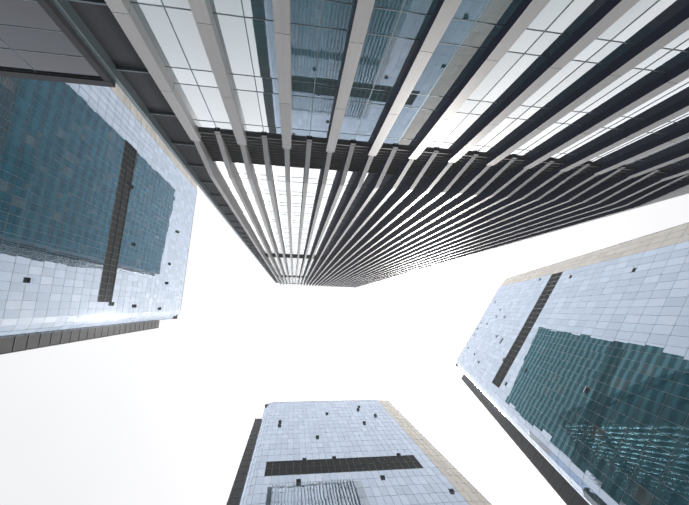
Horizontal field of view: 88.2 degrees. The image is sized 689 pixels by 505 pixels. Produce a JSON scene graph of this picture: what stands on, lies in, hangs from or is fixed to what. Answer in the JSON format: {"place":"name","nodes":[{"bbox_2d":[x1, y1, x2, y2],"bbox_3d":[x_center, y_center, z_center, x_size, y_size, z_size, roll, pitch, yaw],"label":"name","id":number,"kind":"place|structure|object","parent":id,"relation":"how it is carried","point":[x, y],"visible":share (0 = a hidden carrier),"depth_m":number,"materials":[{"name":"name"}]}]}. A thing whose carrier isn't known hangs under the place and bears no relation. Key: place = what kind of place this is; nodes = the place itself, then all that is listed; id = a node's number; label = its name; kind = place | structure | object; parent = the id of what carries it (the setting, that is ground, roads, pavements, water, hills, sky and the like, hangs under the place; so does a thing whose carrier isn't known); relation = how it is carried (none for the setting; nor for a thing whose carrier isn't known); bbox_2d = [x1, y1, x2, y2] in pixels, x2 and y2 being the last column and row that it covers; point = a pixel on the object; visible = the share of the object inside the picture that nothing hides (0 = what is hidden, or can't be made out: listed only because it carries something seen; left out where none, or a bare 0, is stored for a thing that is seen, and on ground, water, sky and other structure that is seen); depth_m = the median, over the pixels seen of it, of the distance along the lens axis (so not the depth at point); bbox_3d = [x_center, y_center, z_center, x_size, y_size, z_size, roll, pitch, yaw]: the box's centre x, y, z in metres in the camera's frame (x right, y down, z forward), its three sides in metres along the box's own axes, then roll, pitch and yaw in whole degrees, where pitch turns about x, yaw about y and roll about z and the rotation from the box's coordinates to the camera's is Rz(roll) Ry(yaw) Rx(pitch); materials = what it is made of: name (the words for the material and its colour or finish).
{"place":"outdoors","nodes":[
{"label":"outdoors","id":0,"kind":"place"},
{"bbox_2d":[0,185,688,504],"label":"sky","id":1,"kind":"structure","parent":0,"point":[166,414],"materials":[{"name":"white"}]},
{"bbox_2d":[226,400,491,504],"bbox_3d":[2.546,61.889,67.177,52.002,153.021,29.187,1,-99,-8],"label":"skyscraper","id":2,"kind":"structure","parent":0,"point":[362,452],"depth_m":86.83,"materials":[{"name":"blue glass"}]},
{"bbox_2d":[50,0,688,287],"bbox_3d":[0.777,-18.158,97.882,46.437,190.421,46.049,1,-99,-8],"label":"fin tower","id":3,"kind":"structure","parent":0,"point":[344,143],"depth_m":20.43,"materials":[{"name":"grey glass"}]},
{"label":"ground","id":4,"kind":"structure","parent":0,"visible":0},
{"bbox_2d":[0,0,115,87],"bbox_3d":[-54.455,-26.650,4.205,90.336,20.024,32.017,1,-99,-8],"label":"canopy","id":5,"kind":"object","parent":4,"relation":"on","point":[40,40],"depth_m":15.39,"materials":[{"name":"grey metal"}]},
{"bbox_2d":[0,76,196,354],"bbox_3d":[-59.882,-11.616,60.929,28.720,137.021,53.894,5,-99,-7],"label":"tower","id":6,"kind":"structure","parent":4,"relation":"on","point":[98,189],"depth_m":64.29,"materials":[{"name":"blue glass"}]},
{"bbox_2d":[455,222,688,504],"bbox_3d":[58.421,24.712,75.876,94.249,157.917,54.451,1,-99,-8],"label":"tower","id":7,"kind":"structure","parent":4,"relation":"on","point":[575,376],"depth_m":56.37,"materials":[{"name":"blue glass"}]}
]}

